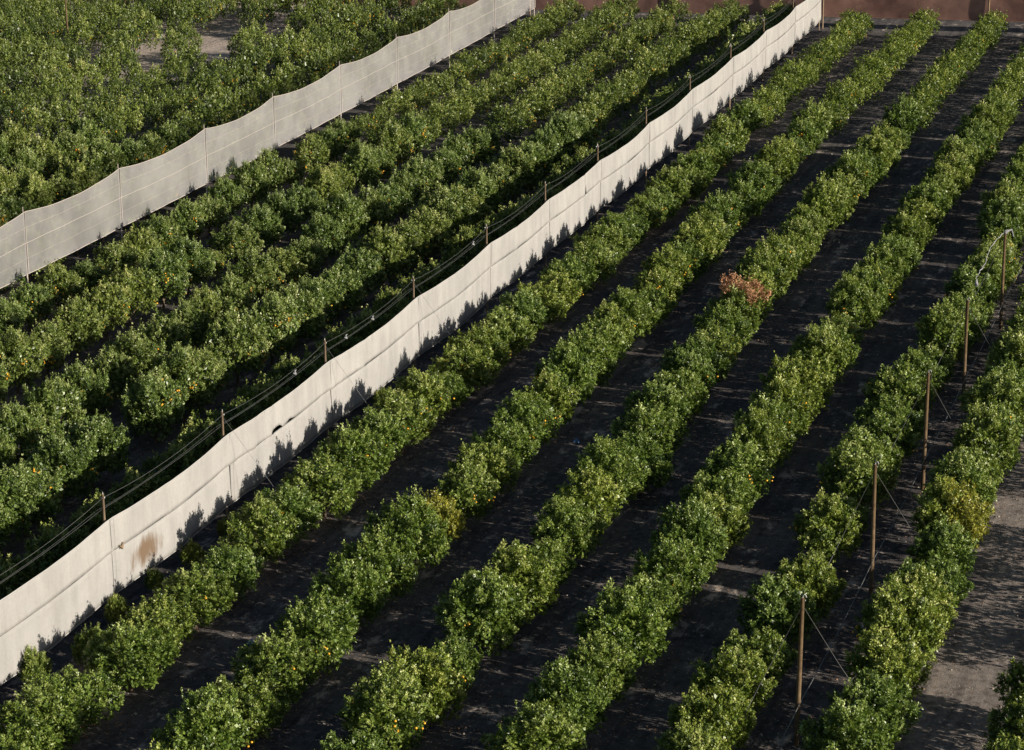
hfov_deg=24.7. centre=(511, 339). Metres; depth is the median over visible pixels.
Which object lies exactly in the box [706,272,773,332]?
citrus tree
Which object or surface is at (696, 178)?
citrus tree
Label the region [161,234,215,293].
citrus tree
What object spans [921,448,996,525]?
citrus tree
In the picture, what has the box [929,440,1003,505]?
citrus tree
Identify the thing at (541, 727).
citrus tree
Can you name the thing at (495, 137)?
citrus tree
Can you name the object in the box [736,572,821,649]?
citrus tree
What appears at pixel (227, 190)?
citrus tree
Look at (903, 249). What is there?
citrus tree
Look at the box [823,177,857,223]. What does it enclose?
citrus tree
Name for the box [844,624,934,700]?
citrus tree
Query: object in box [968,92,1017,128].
citrus tree
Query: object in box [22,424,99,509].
citrus tree
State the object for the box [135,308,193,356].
citrus tree
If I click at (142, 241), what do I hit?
citrus tree
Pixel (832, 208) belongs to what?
citrus tree
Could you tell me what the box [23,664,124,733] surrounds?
citrus tree
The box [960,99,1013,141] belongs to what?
citrus tree
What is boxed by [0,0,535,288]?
net fence
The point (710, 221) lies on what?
citrus tree
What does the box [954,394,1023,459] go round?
citrus tree
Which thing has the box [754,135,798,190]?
citrus tree
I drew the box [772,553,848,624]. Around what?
citrus tree
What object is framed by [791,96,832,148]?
citrus tree
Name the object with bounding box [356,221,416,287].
citrus tree
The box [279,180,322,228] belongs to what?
citrus tree
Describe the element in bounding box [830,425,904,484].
citrus tree
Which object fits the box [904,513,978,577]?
citrus tree
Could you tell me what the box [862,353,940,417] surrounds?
citrus tree
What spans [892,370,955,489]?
wooden pole
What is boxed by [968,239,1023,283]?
citrus tree
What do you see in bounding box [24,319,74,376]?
citrus tree
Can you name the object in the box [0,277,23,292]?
citrus tree
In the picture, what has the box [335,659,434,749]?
citrus tree
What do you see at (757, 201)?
citrus tree
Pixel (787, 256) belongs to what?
citrus tree
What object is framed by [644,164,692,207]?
citrus tree
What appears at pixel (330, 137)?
citrus tree
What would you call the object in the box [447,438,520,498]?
citrus tree
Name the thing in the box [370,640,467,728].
citrus tree
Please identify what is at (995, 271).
citrus tree
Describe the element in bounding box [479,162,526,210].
citrus tree
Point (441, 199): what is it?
citrus tree
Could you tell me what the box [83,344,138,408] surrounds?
citrus tree
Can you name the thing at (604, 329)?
citrus tree
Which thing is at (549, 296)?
citrus tree
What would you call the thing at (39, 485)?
citrus tree
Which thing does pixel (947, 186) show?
citrus tree
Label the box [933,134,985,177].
citrus tree
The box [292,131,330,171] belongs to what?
citrus tree
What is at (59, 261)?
citrus tree
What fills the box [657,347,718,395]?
citrus tree
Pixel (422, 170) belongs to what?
citrus tree
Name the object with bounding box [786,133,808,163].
citrus tree
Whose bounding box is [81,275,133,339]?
citrus tree
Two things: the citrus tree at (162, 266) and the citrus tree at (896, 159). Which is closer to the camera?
the citrus tree at (162, 266)
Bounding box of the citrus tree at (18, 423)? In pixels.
[0,395,50,464]
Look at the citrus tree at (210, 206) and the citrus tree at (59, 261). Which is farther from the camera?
the citrus tree at (210, 206)
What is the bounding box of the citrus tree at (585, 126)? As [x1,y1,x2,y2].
[547,108,601,157]
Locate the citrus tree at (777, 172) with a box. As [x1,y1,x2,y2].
[742,158,785,197]
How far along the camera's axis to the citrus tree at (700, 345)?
107.49 m
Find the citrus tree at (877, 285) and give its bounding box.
[834,262,890,325]
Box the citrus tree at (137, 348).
[104,322,167,383]
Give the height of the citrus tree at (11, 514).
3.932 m
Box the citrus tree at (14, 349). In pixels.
[0,323,46,393]
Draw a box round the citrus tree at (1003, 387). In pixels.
[957,364,1023,433]
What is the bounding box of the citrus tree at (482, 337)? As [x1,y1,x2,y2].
[446,319,511,367]
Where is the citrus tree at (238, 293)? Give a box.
[201,267,255,316]
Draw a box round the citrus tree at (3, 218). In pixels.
[0,200,11,226]
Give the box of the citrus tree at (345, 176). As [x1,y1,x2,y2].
[318,160,355,197]
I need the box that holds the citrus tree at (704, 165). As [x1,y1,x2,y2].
[667,149,720,188]
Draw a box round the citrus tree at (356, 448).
[311,419,395,492]
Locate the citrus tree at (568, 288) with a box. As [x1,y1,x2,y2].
[532,269,583,312]
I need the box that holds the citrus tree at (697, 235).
[667,215,725,269]
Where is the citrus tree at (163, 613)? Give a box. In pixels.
[115,588,198,660]
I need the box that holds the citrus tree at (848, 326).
[804,309,865,358]
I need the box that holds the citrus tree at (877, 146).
[846,128,895,177]
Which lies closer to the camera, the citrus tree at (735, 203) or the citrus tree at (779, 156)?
the citrus tree at (735, 203)
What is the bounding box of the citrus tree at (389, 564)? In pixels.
[326,524,418,602]
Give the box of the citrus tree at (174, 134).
[149,118,189,155]
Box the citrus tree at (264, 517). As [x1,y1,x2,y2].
[218,491,302,571]
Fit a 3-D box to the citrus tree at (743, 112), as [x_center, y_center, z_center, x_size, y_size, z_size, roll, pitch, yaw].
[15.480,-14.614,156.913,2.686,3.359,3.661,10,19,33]
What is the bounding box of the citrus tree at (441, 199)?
[407,180,477,238]
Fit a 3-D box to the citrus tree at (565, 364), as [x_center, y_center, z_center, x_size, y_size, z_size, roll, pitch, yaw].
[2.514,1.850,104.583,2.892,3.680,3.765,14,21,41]
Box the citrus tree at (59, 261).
[53,256,66,266]
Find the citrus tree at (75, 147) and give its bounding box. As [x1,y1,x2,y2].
[46,128,88,171]
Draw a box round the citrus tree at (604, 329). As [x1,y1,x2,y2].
[588,316,629,366]
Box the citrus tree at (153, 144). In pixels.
[127,130,168,162]
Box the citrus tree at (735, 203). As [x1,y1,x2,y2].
[708,190,752,228]
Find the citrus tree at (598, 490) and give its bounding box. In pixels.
[542,465,626,535]
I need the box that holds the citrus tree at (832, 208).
[795,171,847,230]
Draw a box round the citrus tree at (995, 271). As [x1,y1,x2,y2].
[952,246,1014,303]
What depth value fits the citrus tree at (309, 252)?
127.27 m
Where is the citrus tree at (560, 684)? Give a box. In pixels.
[523,655,610,737]
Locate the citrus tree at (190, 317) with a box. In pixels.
[163,298,216,349]
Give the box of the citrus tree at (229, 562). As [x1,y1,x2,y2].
[187,540,266,601]
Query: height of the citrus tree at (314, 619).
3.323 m
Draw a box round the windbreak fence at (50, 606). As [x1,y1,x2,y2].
[0,0,820,684]
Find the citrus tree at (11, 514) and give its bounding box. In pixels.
[0,471,38,552]
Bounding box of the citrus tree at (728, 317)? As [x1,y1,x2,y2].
[692,298,752,347]
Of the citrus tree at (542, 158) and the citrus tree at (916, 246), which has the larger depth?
the citrus tree at (542, 158)
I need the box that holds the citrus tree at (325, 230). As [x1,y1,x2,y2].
[299,207,348,266]
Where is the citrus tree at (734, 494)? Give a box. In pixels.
[679,467,759,516]
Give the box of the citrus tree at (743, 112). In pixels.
[720,97,764,135]
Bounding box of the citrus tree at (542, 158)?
[513,138,556,184]
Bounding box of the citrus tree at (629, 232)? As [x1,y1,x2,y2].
[594,211,643,249]
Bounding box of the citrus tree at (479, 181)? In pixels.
[454,165,502,217]
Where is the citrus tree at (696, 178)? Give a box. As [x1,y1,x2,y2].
[668,164,711,203]
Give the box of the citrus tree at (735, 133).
[704,113,750,159]
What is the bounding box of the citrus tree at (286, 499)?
[247,480,322,544]
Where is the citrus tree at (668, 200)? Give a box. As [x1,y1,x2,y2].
[641,186,681,225]
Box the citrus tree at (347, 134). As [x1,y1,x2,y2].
[326,116,360,158]
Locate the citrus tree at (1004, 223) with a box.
[979,211,1023,251]
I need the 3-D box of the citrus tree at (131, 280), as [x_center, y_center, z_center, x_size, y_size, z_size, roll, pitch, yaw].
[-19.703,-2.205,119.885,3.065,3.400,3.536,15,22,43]
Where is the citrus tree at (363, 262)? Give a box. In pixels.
[326,241,387,303]
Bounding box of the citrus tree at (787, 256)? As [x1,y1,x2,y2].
[738,228,803,285]
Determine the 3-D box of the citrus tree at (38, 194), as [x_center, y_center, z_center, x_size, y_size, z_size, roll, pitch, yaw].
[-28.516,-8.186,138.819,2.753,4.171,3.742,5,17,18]
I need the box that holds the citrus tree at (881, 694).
[819,665,923,742]
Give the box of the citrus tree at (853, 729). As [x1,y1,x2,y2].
[797,691,901,749]
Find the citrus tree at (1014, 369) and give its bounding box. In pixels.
[975,353,1023,387]
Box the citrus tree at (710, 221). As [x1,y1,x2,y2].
[672,206,733,254]
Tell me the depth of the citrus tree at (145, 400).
101.42 m
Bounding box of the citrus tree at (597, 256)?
[561,236,619,285]
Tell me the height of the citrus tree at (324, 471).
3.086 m
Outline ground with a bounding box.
[0,0,1023,749]
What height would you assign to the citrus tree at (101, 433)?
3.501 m
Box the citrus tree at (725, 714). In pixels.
[667,682,756,749]
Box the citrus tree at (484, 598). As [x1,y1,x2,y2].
[431,560,526,659]
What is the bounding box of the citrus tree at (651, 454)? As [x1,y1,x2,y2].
[592,426,676,490]
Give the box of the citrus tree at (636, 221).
[615,206,651,246]
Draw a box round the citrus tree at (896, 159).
[883,140,900,170]
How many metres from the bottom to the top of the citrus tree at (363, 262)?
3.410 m
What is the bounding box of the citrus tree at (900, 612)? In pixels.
[852,571,949,663]
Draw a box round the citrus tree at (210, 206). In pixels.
[194,192,231,234]
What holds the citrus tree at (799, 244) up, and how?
on the ground
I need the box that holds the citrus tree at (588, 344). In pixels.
[552,322,617,395]
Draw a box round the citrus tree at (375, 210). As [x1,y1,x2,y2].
[350,185,392,235]
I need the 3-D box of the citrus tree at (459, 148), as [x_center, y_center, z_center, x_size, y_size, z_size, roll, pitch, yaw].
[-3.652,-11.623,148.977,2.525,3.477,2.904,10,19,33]
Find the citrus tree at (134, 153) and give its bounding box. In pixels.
[110,136,149,165]
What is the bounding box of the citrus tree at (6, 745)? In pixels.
[0,730,37,749]
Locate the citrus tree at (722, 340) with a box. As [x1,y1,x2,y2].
[683,319,745,372]
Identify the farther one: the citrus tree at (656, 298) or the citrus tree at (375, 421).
the citrus tree at (656, 298)
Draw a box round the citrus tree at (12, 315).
[0,295,25,335]
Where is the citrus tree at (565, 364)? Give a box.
[530,337,599,405]
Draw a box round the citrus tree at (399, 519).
[363,484,451,570]
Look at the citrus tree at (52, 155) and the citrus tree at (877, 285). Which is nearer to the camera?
the citrus tree at (877, 285)
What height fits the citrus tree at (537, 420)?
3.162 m
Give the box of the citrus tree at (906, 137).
[891,126,912,148]
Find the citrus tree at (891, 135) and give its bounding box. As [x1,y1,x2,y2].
[863,119,907,156]
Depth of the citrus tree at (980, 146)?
146.26 m
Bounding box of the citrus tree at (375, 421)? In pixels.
[347,404,408,463]
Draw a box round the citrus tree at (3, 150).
[0,130,7,167]
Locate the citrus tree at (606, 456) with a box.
[570,434,650,507]
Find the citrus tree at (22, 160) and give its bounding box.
[1,145,46,188]
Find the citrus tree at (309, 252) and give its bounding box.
[282,235,326,278]
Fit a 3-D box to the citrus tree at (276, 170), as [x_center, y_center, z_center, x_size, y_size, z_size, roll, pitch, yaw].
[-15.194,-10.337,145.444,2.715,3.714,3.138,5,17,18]
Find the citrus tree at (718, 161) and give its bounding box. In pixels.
[687,144,726,178]
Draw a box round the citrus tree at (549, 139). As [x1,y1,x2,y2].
[524,128,569,178]
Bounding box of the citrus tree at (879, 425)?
[845,409,921,466]
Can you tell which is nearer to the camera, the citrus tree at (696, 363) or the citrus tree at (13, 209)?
the citrus tree at (696, 363)
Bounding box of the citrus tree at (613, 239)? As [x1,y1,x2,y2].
[568,220,633,263]
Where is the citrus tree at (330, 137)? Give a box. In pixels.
[312,126,344,167]
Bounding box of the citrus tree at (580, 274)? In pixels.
[538,251,600,300]
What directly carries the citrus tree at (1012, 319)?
on the ground
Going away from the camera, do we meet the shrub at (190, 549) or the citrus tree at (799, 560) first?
the citrus tree at (799, 560)
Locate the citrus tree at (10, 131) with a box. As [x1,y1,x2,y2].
[0,118,32,159]
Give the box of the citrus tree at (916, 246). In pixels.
[871,230,919,266]
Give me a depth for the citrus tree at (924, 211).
130.89 m
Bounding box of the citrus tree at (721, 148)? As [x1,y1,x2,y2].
[692,129,735,168]
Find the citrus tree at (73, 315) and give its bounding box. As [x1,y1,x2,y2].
[48,294,108,357]
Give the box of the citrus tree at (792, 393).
[748,371,824,435]
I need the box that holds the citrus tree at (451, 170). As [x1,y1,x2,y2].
[424,146,463,186]
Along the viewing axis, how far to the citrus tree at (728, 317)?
112.55 m
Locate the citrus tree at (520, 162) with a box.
[486,140,542,200]
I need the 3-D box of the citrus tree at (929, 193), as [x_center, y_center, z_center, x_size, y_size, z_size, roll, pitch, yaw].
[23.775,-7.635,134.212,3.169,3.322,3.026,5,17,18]
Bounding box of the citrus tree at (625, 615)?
[573,577,670,671]
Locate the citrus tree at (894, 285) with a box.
[852,258,905,311]
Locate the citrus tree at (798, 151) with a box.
[768,133,802,166]
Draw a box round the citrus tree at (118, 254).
[93,239,138,276]
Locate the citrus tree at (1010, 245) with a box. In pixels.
[971,227,1023,267]
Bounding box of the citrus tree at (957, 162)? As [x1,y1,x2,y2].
[931,149,975,190]
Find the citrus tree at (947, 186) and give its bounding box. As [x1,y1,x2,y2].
[915,172,960,211]
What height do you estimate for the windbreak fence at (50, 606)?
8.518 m
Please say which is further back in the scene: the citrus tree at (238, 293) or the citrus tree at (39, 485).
the citrus tree at (238, 293)
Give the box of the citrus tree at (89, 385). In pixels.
[53,354,114,422]
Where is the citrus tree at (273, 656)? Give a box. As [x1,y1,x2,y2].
[229,625,325,703]
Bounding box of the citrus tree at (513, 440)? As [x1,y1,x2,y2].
[466,417,540,472]
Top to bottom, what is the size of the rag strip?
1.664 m
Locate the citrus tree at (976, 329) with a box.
[929,291,988,350]
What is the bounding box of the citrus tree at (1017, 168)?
[995,159,1023,188]
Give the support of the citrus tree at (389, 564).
on the ground
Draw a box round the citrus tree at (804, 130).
[780,118,823,159]
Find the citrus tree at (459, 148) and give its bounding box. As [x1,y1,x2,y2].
[439,129,475,180]
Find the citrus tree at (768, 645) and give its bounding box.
[712,626,797,689]
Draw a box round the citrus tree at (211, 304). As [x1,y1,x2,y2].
[178,282,233,342]
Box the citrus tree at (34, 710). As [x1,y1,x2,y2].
[0,680,84,749]
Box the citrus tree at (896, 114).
[881,92,923,136]
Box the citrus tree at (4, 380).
[0,363,12,402]
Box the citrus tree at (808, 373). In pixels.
[758,350,834,411]
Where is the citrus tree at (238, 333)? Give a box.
[198,302,272,385]
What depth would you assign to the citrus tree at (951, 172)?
138.59 m
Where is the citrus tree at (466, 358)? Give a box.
[427,334,502,394]
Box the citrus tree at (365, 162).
[340,139,383,193]
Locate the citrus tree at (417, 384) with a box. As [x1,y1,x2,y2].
[392,366,454,419]
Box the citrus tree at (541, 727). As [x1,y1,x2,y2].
[479,698,587,749]
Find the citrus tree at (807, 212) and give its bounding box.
[784,202,829,241]
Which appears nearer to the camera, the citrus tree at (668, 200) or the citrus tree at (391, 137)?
the citrus tree at (668, 200)
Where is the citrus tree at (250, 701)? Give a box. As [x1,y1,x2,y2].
[196,673,291,748]
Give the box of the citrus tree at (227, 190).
[207,173,247,221]
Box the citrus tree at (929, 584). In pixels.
[874,562,958,639]
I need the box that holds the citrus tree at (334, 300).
[295,273,346,334]
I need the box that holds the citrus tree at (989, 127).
[952,114,999,141]
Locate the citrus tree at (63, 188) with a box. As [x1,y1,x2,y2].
[42,172,83,203]
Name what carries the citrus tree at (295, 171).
on the ground
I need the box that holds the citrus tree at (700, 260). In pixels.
[660,239,712,285]
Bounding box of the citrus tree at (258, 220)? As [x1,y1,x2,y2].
[232,202,285,253]
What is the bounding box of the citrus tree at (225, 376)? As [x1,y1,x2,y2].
[184,344,231,403]
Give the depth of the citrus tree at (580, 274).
122.21 m
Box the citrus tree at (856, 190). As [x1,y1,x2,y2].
[826,168,865,205]
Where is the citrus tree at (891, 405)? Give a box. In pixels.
[852,389,928,439]
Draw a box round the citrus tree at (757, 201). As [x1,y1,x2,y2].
[721,178,771,217]
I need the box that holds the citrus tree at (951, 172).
[920,160,965,197]
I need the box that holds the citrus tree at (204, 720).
[150,683,248,749]
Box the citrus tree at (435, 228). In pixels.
[397,205,454,260]
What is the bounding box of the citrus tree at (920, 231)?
[879,210,936,252]
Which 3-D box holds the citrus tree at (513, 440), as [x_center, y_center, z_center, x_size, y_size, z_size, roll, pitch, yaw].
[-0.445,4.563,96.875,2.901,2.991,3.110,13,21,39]
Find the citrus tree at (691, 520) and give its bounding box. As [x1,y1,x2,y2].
[649,493,727,576]
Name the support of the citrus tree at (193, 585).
on the ground
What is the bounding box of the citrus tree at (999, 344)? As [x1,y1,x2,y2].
[988,318,1023,366]
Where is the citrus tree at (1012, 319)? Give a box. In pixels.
[1004,303,1021,325]
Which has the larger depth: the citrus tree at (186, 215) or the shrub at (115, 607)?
the citrus tree at (186, 215)
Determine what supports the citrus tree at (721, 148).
on the ground
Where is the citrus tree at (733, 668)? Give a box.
[688,641,778,715]
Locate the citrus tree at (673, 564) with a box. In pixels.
[629,533,712,604]
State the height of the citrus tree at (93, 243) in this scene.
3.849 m
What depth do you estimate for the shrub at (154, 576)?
85.78 m
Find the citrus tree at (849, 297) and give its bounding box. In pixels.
[824,271,884,332]
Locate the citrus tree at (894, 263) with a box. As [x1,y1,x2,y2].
[856,241,908,285]
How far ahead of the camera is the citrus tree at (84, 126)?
154.40 m
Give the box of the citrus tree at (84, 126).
[60,115,107,156]
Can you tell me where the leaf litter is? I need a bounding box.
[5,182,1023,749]
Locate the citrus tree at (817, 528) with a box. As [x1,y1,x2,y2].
[789,487,863,563]
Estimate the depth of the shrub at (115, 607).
82.83 m
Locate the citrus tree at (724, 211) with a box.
[687,189,739,238]
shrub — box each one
[17,644,52,684]
[71,622,110,667]
[103,593,130,623]
[143,566,164,590]
[178,539,206,566]
[216,514,231,537]
[370,385,393,408]
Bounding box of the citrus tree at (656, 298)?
[610,284,677,326]
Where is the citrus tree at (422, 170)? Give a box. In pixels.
[400,152,444,201]
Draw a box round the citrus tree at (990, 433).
[949,400,1022,475]
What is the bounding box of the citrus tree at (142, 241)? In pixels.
[121,222,160,265]
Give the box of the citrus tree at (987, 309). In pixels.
[941,282,997,334]
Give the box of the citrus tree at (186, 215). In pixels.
[165,196,205,241]
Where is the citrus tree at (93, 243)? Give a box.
[62,191,97,254]
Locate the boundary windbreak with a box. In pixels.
[232,0,1023,28]
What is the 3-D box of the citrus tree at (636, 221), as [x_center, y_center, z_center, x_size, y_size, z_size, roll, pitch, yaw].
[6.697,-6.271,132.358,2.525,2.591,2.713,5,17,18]
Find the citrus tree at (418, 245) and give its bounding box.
[384,218,433,273]
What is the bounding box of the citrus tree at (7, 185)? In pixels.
[0,164,17,204]
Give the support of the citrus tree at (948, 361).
on the ground
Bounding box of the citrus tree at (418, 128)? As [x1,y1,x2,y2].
[389,108,433,160]
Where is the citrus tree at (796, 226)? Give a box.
[775,215,821,256]
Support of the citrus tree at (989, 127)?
on the ground
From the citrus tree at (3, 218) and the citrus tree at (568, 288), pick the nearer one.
the citrus tree at (568, 288)
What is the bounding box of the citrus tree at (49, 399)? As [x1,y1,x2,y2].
[22,372,86,438]
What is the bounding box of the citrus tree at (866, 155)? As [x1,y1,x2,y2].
[831,143,887,193]
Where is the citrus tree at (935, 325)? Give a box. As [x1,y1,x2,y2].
[913,296,975,361]
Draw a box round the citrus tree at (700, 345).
[661,331,731,383]
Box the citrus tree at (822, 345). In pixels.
[786,323,850,387]
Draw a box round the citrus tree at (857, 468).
[816,439,901,508]
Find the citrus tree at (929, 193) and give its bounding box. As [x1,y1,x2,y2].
[898,177,951,226]
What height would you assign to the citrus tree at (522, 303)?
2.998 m
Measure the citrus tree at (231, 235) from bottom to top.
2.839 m
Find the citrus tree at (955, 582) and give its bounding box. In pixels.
[883,556,974,608]
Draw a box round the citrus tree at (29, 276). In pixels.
[28,261,57,279]
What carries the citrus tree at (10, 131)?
on the ground
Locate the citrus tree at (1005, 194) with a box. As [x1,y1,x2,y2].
[981,184,1023,225]
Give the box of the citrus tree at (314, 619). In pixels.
[271,584,359,676]
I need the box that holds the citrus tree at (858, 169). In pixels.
[824,149,878,197]
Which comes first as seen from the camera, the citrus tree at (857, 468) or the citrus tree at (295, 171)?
the citrus tree at (857, 468)
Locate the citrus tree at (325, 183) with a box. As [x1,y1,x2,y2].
[302,163,344,209]
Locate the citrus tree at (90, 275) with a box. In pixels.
[69,255,112,297]
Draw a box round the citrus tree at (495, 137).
[479,126,501,156]
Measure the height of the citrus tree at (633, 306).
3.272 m
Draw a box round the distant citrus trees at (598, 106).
[0,0,1023,749]
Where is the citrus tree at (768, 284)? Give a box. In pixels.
[721,264,776,303]
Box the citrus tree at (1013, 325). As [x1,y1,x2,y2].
[1004,300,1023,332]
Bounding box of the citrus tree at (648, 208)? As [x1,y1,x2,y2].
[622,193,667,230]
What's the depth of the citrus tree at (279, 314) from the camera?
111.76 m
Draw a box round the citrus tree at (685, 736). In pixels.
[652,719,728,749]
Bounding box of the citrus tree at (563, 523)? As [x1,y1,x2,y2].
[528,493,606,559]
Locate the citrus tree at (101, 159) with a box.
[81,136,127,181]
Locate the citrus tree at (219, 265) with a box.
[201,248,225,279]
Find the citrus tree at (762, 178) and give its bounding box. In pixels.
[725,155,782,201]
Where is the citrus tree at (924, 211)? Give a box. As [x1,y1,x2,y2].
[886,196,942,237]
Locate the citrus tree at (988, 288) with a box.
[943,263,1000,306]
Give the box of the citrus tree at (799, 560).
[788,547,836,573]
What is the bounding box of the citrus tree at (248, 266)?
[219,244,285,303]
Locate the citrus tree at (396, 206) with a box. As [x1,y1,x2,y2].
[366,181,412,226]
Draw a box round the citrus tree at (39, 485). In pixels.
[0,454,65,536]
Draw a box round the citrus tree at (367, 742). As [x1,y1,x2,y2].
[314,728,389,749]
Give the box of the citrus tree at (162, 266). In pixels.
[136,242,191,309]
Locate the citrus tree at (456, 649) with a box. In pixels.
[429,629,482,695]
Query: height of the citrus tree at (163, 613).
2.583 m
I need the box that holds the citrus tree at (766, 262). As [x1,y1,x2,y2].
[734,244,790,299]
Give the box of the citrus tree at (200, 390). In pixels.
[141,339,221,421]
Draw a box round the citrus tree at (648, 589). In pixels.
[615,571,684,637]
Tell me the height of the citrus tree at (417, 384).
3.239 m
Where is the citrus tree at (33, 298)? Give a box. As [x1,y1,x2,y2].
[6,276,54,331]
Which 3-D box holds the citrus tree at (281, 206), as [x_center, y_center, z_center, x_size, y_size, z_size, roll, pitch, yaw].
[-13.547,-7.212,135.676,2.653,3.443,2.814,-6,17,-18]
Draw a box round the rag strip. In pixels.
[974,229,1013,286]
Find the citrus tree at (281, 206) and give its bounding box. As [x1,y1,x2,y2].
[258,186,301,241]
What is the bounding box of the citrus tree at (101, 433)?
[61,409,133,485]
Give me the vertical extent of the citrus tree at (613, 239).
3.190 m
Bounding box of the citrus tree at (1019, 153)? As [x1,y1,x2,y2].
[1007,143,1023,165]
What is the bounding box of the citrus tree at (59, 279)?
[34,258,83,309]
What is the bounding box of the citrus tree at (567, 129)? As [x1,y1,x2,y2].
[539,107,580,158]
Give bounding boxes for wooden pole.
[65,0,68,38]
[744,595,851,745]
[828,461,916,594]
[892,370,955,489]
[930,297,993,406]
[977,234,1023,329]
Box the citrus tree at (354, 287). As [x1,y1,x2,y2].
[314,262,367,319]
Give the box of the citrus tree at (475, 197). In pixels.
[451,181,491,231]
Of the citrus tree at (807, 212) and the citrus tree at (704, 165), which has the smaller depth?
the citrus tree at (807, 212)
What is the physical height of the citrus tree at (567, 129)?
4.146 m
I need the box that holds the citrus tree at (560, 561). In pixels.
[496,536,577,594]
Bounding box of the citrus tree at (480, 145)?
[453,122,496,169]
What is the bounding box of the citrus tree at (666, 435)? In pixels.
[608,399,690,461]
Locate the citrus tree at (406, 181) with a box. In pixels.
[385,165,421,215]
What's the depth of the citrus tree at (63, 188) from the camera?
141.19 m
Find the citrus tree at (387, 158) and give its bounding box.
[360,144,396,182]
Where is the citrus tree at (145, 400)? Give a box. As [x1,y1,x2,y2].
[119,370,189,443]
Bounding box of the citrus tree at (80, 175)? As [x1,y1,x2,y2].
[57,159,98,193]
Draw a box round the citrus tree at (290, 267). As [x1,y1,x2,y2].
[252,245,308,290]
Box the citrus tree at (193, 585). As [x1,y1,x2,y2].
[152,561,239,627]
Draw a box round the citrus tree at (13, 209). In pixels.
[0,192,39,220]
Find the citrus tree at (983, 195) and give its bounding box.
[979,177,1023,204]
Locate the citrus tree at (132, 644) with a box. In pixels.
[81,615,179,692]
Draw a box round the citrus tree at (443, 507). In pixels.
[410,487,467,553]
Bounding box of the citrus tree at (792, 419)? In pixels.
[731,391,808,453]
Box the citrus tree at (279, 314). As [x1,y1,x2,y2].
[239,288,301,367]
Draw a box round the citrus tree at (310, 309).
[263,280,328,350]
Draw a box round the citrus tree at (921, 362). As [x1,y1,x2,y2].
[893,347,948,396]
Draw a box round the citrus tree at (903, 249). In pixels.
[862,234,921,277]
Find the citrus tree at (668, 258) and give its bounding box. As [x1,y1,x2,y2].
[640,242,693,294]
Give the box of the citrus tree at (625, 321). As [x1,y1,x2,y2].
[580,299,637,354]
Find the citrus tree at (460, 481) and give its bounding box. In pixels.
[435,457,500,525]
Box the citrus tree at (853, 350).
[803,321,861,377]
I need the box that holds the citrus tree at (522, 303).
[489,287,548,339]
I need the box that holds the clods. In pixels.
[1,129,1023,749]
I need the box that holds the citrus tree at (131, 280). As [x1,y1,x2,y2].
[97,264,162,324]
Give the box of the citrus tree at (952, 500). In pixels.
[910,473,995,548]
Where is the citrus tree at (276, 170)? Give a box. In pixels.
[251,146,287,199]
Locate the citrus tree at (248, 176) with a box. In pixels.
[231,159,272,209]
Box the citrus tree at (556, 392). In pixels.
[519,368,580,429]
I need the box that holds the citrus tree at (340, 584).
[306,553,389,635]
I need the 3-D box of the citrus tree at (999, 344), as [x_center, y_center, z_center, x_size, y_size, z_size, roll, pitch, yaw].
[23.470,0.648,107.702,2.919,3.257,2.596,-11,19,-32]
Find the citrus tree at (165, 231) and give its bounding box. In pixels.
[135,212,182,252]
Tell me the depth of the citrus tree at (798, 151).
147.09 m
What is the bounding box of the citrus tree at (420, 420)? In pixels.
[367,387,439,453]
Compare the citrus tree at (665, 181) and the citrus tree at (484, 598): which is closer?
the citrus tree at (484, 598)
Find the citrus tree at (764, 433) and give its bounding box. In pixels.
[728,404,795,469]
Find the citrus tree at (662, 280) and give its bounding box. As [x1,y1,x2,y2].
[630,265,682,309]
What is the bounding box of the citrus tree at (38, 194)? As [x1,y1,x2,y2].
[10,168,54,209]
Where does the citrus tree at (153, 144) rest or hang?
on the ground
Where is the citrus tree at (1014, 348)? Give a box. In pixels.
[985,329,1023,374]
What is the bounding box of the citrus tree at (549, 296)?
[514,279,569,328]
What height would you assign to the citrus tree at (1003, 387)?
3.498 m
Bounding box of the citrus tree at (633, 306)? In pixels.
[602,286,661,347]
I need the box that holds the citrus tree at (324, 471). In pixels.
[279,446,366,520]
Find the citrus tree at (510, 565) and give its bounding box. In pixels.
[473,539,559,628]
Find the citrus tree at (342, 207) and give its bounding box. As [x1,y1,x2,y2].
[318,187,370,251]
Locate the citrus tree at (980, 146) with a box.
[933,134,990,172]
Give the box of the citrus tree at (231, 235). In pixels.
[205,218,264,264]
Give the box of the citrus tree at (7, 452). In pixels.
[0,429,18,471]
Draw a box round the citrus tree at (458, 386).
[414,372,474,411]
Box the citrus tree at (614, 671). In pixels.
[559,627,638,711]
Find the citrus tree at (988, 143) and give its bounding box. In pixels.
[964,122,1001,165]
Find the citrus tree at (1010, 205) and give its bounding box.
[975,191,1023,246]
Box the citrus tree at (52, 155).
[14,130,62,180]
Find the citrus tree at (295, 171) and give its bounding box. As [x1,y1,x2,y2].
[282,157,306,188]
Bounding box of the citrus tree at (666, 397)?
[620,379,692,439]
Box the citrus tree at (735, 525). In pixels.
[692,490,753,554]
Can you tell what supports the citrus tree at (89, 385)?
on the ground
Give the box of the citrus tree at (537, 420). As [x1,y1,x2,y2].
[488,388,563,448]
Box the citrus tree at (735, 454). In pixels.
[694,434,773,500]
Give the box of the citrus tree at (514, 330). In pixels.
[477,305,537,357]
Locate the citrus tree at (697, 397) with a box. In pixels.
[644,366,708,423]
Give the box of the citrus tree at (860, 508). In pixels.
[834,494,870,534]
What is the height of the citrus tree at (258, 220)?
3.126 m
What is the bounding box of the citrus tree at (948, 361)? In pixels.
[900,341,956,383]
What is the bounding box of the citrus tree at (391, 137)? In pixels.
[362,118,413,173]
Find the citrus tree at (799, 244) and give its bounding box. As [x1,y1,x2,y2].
[772,232,815,275]

